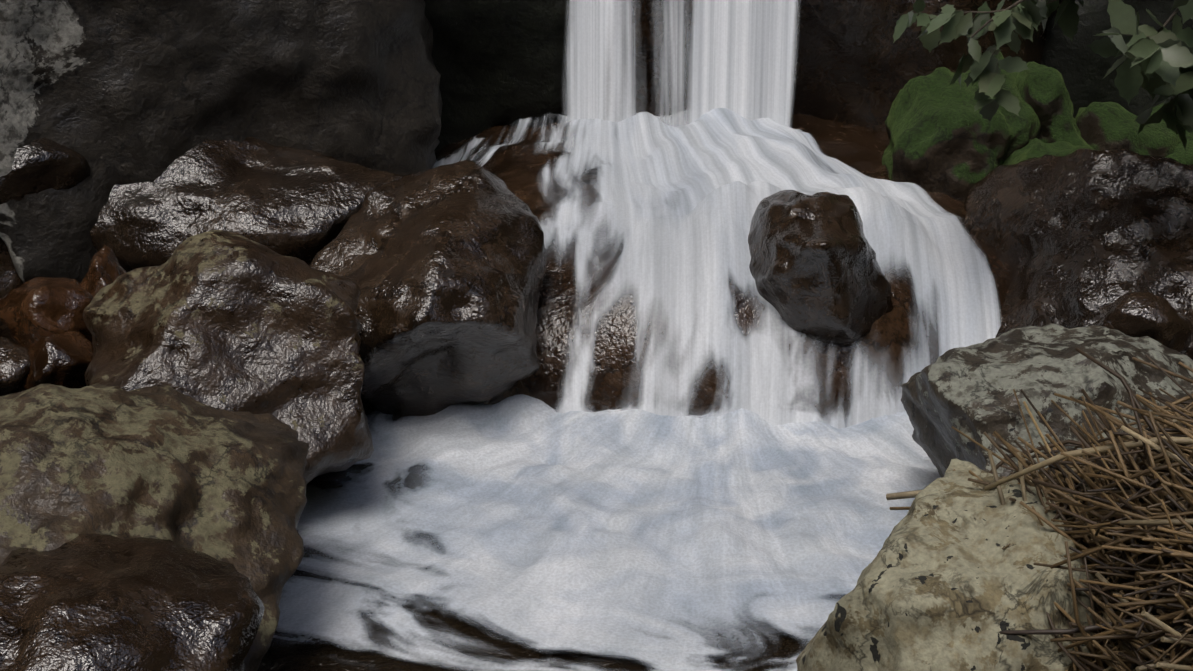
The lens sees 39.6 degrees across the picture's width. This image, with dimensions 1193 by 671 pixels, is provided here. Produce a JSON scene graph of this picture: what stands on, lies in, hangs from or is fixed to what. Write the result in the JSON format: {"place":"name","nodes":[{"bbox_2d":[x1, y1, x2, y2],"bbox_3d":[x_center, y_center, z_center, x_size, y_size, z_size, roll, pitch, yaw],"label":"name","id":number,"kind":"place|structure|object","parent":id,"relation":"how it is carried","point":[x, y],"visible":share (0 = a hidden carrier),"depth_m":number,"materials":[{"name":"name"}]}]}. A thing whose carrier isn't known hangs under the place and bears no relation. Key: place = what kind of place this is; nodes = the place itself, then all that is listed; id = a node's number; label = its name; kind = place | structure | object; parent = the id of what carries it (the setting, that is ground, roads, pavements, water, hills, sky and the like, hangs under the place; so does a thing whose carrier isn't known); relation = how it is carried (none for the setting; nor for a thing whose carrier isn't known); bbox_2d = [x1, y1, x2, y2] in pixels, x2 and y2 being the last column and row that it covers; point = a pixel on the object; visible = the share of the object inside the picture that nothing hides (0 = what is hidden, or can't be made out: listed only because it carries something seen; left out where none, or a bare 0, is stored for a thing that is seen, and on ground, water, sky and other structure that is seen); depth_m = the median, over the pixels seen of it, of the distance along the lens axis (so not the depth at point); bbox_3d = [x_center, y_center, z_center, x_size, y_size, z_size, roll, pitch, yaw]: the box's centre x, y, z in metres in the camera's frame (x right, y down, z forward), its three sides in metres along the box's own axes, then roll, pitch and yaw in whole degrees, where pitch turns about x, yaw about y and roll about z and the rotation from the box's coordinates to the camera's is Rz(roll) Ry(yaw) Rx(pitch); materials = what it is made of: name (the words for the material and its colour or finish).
{"place":"outdoors","nodes":[
{"label":"outdoors","id":0,"kind":"place"},
{"bbox_2d":[83,230,373,484],"bbox_3d":[-0.842,0.022,3.887,0.687,0.548,0.735,0,20,1],"label":"lichen rock","id":1,"kind":"object","parent":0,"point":[226,320],"visible":0.85,"depth_m":3.70,"materials":[{"name":"stone"}]},
{"bbox_2d":[86,385,844,670],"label":"pool water","id":2,"kind":"structure","parent":0,"point":[317,655],"depth_m":3.28,"materials":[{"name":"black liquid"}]},
{"bbox_2d":[0,337,30,395],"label":"stone","id":3,"kind":"object","parent":2,"relation":"on","point":[15,362],"visible":0.88,"depth_m":3.87,"materials":[{"name":"stone"}]},
{"bbox_2d":[0,138,90,393],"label":"rock","id":4,"kind":"object","parent":2,"relation":"on","point":[40,165],"visible":0.15,"depth_m":4.26,"materials":[{"name":"brown stone"}]},
{"bbox_2d":[19,331,92,391],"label":"stone","id":5,"kind":"object","parent":2,"relation":"on","point":[64,359],"visible":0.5,"depth_m":3.86,"materials":[{"name":"brown stone"}]},
{"bbox_2d":[0,277,92,348],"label":"stone","id":6,"kind":"object","parent":5,"relation":"on","point":[33,311],"visible":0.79,"depth_m":3.95,"materials":[{"name":"brown stone"}]},
{"bbox_2d":[80,245,126,297],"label":"stone","id":7,"kind":"object","parent":6,"relation":"on","point":[105,269],"visible":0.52,"depth_m":4.07,"materials":[{"name":"brown stone"}]},
{"bbox_2d":[0,533,264,670],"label":"corner rock","id":8,"kind":"object","parent":2,"relation":"on","point":[92,602],"visible":0.98,"depth_m":2.70,"materials":[{"name":"brown stone"}]},
{"bbox_2d":[309,159,547,420],"bbox_3d":[-0.441,-0.081,4.319,0.634,0.728,0.828,0,20,1],"label":"wet rock","id":9,"kind":"object","parent":2,"relation":"in","point":[443,267],"visible":0.88,"depth_m":4.09,"materials":[{"name":"brown stone"}]},
{"bbox_2d":[272,394,940,670],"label":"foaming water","id":10,"kind":"structure","parent":2,"relation":"on","point":[662,542],"depth_m":3.70,"materials":[{"name":"white liquid"}]},
{"bbox_2d":[796,459,1103,670],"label":"rock","id":11,"kind":"object","parent":2,"relation":"in","point":[945,582],"visible":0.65,"depth_m":2.49,"materials":[{"name":"beige stone"}]},
{"bbox_2d":[900,323,1192,479],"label":"lichen rock","id":12,"kind":"object","parent":2,"relation":"in","point":[968,391],"visible":0.44,"depth_m":3.32,"materials":[{"name":"grey stone"}]},
{"bbox_2d":[893,0,1192,151],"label":"leafy branch","id":13,"kind":"object","parent":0,"point":[1151,67],"depth_m":3.87,"materials":[{"name":"green plant"}]},
{"label":"ground","id":14,"kind":"structure","parent":0,"visible":0},
{"bbox_2d":[0,383,308,670],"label":"rock","id":15,"kind":"object","parent":14,"relation":"on","point":[168,462],"visible":0.69,"depth_m":3.03,"materials":[{"name":"brown stone"}]},
{"bbox_2d":[0,0,442,283],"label":"boulder","id":16,"kind":"object","parent":14,"relation":"on","point":[118,92],"visible":0.42,"depth_m":4.39,"materials":[{"name":"grey stone"}]},
{"bbox_2d":[90,137,422,271],"bbox_3d":[-1.008,-0.315,4.709,1.034,0.698,0.821,0,20,1],"label":"rock","id":17,"kind":"object","parent":16,"relation":"attached to","point":[304,205],"visible":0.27,"depth_m":4.37,"materials":[{"name":"brown stone"}]},
{"bbox_2d":[424,0,569,152],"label":"rock","id":18,"kind":"object","parent":14,"relation":"on","point":[496,62],"visible":0.27,"depth_m":5.27,"materials":[{"name":"black stone"}]},
{"bbox_2d":[622,0,693,106],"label":"rock","id":19,"kind":"object","parent":14,"relation":"on","point":[643,34],"depth_m":5.46,"materials":[{"name":"grey stone"}]},
{"bbox_2d":[365,99,1013,427],"bbox_3d":[0.337,-0.084,4.829,2.550,0.858,1.750,0,20,1],"label":"cascade rock","id":20,"kind":"object","parent":14,"relation":"on","point":[517,168],"visible":0.02,"depth_m":4.24,"materials":[{"name":"brown stone"}]},
{"bbox_2d":[555,0,800,151],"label":"waterfall","id":21,"kind":"object","parent":20,"relation":"on","point":[742,58],"visible":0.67,"depth_m":4.92,"materials":[{"name":"white liquid"}]},
{"bbox_2d":[368,108,1001,459],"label":"water cascade","id":22,"kind":"object","parent":20,"relation":"on","point":[674,208],"visible":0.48,"depth_m":4.30,"materials":[{"name":"white liquid"}]},
{"bbox_2d":[748,190,893,346],"bbox_3d":[0.568,-0.164,4.227,0.396,0.402,0.470,0,20,1],"label":"rock","id":23,"kind":"object","parent":20,"relation":"on","point":[816,271],"visible":0.88,"depth_m":4.10,"materials":[{"name":"brown stone"}]},
{"bbox_2d":[885,89,907,139],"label":"mossy rock","id":24,"kind":"object","parent":20,"relation":"on","point":[902,96],"visible":0.19,"depth_m":4.94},
{"bbox_2d":[882,66,1040,201],"bbox_3d":[1.094,-0.521,4.999,0.462,0.568,0.428,0,20,1],"label":"mossy rock","id":25,"kind":"object","parent":20,"relation":"on","point":[946,139],"visible":0.5,"depth_m":4.82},
{"bbox_2d":[995,52,1003,65],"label":"mossy rock","id":26,"kind":"object","parent":20,"relation":"on","point":[999,56],"depth_m":5.10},
{"bbox_2d":[790,0,1062,131],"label":"rock","id":27,"kind":"object","parent":14,"relation":"on","point":[855,65],"visible":0.25,"depth_m":5.25,"materials":[{"name":"brown stone"}]},
{"bbox_2d":[961,148,1192,359],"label":"dark rock","id":28,"kind":"object","parent":14,"relation":"on","point":[1080,237],"visible":0.5,"depth_m":4.28,"materials":[{"name":"brown stone"}]},
{"bbox_2d":[1003,138,1094,164],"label":"mossy rock","id":29,"kind":"object","parent":28,"relation":"on","point":[1035,147],"visible":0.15,"depth_m":4.75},
{"bbox_2d":[1093,292,1192,353],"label":"stone","id":30,"kind":"object","parent":28,"relation":"on","point":[1161,320],"visible":0.75,"depth_m":3.86,"materials":[{"name":"brown stone"}]},
{"bbox_2d":[1041,0,1192,117],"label":"rock","id":31,"kind":"object","parent":14,"relation":"on","point":[1079,65],"visible":0.06,"depth_m":5.31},
{"bbox_2d":[1148,102,1192,164],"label":"mossy rock","id":32,"kind":"object","parent":31,"relation":"on","point":[1180,155],"depth_m":5.01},
{"bbox_2d":[1016,61,1091,147],"bbox_3d":[1.383,-0.589,5.047,0.376,0.514,0.407,-4,20,-12],"label":"mossy rock","id":33,"kind":"object","parent":32,"relation":"on","point":[1044,92],"visible":0.35,"depth_m":4.87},
{"bbox_2d":[1075,102,1181,156],"bbox_3d":[1.623,-0.549,5.105,0.339,0.344,0.309,0,20,1],"label":"mossy rock","id":34,"kind":"object","parent":32,"relation":"on","point":[1105,126],"visible":0.35,"depth_m":5.01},
{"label":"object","id":35,"kind":"object","parent":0,"visible":0},
{"bbox_2d":[886,348,1192,670],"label":"dry twigs","id":36,"kind":"object","parent":35,"relation":"on","point":[1123,504],"visible":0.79,"depth_m":2.42,"materials":[{"name":"brown wood"}]}
]}

